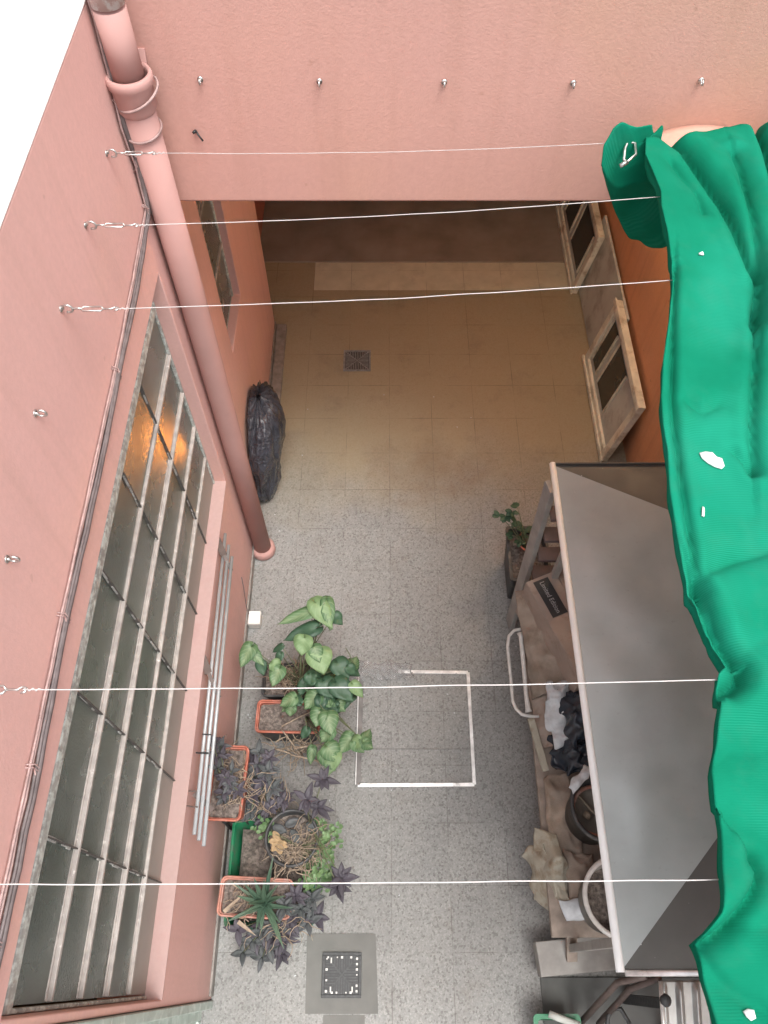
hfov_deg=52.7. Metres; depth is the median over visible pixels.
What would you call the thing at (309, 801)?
purple plant
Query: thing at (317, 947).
concrete patch
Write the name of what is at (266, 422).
trash bag
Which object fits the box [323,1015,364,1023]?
concrete strip
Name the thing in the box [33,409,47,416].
side hook
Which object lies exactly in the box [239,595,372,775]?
arrowhead plant
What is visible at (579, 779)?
bucket liner
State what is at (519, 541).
young shrub
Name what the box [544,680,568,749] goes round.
white cloth
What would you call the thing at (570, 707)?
plastic bag
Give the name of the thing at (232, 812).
terracotta planter
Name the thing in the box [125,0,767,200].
wall
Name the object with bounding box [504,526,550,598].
dark planter
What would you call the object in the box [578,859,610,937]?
pale bucket
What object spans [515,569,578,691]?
cardboard box
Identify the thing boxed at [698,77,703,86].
wall hook
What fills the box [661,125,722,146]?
vent hood
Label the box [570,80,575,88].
wall hook
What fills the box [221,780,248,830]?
plant stand
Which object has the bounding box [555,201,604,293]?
old window
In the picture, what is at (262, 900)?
aloe
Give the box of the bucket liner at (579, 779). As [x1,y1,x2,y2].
[569,765,589,793]
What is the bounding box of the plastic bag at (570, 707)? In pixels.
[557,689,584,749]
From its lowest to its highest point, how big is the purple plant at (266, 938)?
0.345 m
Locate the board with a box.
[579,215,629,347]
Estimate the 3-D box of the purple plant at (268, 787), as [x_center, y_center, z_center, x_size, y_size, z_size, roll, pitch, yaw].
[-0.635,1.403,3.913,0.331,0.242,0.420,-25,62,-14]
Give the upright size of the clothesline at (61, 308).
0.032 m
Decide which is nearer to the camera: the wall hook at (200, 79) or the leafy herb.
the wall hook at (200, 79)
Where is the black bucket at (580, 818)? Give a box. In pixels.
[565,776,598,844]
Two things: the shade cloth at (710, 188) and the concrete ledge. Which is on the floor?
the concrete ledge
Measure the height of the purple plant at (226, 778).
0.143 m
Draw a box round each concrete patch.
[305,934,377,1013]
[355,659,413,681]
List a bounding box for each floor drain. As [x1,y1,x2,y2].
[321,952,361,997]
[343,350,370,370]
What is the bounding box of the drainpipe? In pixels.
[89,0,275,560]
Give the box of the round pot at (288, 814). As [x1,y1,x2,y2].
[264,809,318,867]
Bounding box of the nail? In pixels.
[192,129,203,141]
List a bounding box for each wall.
[0,0,276,1023]
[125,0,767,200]
[254,201,264,238]
[261,201,564,262]
[598,201,669,461]
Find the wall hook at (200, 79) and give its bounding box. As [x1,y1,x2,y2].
[197,76,202,85]
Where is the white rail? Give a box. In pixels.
[506,628,548,771]
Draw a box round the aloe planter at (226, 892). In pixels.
[217,875,293,919]
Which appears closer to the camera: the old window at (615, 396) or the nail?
the nail
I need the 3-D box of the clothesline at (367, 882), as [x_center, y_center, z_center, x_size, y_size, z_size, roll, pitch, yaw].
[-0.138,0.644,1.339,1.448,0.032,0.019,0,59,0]
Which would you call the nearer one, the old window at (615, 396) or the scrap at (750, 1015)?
the scrap at (750, 1015)
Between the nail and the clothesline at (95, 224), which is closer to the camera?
the clothesline at (95, 224)
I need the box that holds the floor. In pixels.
[200,263,698,1023]
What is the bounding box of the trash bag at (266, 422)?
[247,380,285,501]
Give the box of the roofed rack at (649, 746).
[506,462,719,976]
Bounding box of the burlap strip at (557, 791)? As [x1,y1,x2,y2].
[543,773,582,853]
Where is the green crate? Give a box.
[224,818,316,928]
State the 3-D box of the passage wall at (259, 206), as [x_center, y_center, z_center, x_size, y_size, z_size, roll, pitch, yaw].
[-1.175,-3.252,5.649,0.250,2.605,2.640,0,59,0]
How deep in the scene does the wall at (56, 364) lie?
2.19 m
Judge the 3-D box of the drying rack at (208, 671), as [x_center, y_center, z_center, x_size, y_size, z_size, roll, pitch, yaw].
[-0.817,0.761,3.652,0.132,0.038,1.507,-1,59,-1]
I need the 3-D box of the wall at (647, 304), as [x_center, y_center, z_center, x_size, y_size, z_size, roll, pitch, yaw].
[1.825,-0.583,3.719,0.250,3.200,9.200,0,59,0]
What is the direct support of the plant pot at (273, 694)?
on the floor
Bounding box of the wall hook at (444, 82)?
[441,79,446,87]
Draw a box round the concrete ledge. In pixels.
[271,324,286,402]
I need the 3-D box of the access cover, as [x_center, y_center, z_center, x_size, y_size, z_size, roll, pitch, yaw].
[0.175,1.239,4.489,0.677,0.009,0.676,0,59,0]
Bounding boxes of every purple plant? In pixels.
[208,735,276,809]
[223,880,328,972]
[240,738,298,833]
[293,766,359,902]
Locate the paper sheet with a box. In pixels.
[559,898,584,920]
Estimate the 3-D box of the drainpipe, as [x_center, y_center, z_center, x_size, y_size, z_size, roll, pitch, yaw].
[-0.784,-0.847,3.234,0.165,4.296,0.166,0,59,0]
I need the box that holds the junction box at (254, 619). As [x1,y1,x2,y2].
[241,577,261,627]
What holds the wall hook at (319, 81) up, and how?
attached to the wall at (509, 71)
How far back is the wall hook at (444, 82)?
2.48 m
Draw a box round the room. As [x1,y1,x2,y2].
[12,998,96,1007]
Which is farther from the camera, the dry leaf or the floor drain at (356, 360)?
the floor drain at (356, 360)
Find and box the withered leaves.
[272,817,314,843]
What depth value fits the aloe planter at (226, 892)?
3.70 m
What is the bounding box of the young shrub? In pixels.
[492,502,531,548]
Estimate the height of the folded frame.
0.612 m
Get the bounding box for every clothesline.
[0,679,717,694]
[0,879,718,884]
[59,280,671,313]
[84,196,659,229]
[105,142,636,167]
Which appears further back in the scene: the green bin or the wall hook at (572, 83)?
the green bin
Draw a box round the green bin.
[533,1010,580,1023]
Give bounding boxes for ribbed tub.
[623,980,710,1023]
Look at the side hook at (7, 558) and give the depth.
1.74 m
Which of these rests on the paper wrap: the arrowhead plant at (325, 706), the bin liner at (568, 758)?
the bin liner at (568, 758)
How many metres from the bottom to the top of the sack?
0.315 m
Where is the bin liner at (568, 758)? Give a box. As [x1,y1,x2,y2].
[547,735,588,775]
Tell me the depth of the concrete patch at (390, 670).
4.62 m
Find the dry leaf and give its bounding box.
[269,831,287,853]
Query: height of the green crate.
0.272 m
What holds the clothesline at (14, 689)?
attached to the wall at (56, 364)
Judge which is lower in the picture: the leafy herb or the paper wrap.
the leafy herb
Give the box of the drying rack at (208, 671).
[187,533,233,845]
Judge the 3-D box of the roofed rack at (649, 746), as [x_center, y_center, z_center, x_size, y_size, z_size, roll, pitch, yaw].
[1.198,0.978,3.672,0.923,1.686,2.107,0,59,0]
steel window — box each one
[2,302,225,1015]
[196,201,232,327]
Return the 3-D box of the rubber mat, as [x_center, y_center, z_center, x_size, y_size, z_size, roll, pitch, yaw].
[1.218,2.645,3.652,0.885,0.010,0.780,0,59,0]
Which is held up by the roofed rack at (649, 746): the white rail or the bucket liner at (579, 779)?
the white rail
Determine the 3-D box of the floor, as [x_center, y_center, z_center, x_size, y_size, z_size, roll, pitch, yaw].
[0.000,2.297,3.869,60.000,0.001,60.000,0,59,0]
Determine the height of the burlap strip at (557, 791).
0.052 m
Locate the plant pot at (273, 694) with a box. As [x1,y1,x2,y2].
[261,663,312,699]
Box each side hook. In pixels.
[4,555,20,562]
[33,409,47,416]
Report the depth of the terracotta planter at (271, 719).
4.30 m
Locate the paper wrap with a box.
[528,681,552,747]
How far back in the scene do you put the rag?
3.70 m
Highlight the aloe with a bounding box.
[223,859,291,947]
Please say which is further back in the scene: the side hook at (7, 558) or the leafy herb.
the leafy herb
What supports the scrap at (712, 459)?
on the shade cloth at (710, 188)
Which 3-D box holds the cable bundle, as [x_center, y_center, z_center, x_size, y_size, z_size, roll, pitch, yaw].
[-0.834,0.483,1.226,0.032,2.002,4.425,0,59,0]
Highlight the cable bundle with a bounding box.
[0,0,152,967]
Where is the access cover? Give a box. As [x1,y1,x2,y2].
[355,670,475,786]
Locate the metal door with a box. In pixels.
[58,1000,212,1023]
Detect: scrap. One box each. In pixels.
[699,451,724,468]
[743,1009,755,1020]
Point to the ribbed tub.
(679, 1002)
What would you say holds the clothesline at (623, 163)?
attached to the wall at (56, 364)
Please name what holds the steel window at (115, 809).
attached to the wall at (56, 364)
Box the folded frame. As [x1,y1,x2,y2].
[581,976,661,1023]
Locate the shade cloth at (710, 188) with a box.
[601,122,767,1023]
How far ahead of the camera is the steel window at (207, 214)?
4.15 m
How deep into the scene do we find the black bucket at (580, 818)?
3.72 m
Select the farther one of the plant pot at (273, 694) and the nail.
the plant pot at (273, 694)
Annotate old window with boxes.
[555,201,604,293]
[582,297,645,461]
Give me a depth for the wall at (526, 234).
6.64 m
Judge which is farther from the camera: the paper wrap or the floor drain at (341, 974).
the paper wrap
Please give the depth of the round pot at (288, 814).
3.79 m
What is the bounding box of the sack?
[521,827,569,910]
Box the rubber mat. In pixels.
[540,977,699,1023]
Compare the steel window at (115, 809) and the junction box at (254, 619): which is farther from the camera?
the junction box at (254, 619)
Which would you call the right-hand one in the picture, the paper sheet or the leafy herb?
the paper sheet
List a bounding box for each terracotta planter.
[208,745,249,821]
[255,699,319,741]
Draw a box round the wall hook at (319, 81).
[316,78,321,87]
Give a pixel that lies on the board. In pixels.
(597, 304)
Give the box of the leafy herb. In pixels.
[250,809,343,892]
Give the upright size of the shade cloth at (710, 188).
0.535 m
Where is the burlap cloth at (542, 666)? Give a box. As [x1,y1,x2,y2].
[515,590,563,699]
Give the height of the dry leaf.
0.021 m
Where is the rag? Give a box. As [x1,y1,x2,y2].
[563,849,592,899]
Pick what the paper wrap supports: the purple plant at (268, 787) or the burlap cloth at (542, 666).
the burlap cloth at (542, 666)

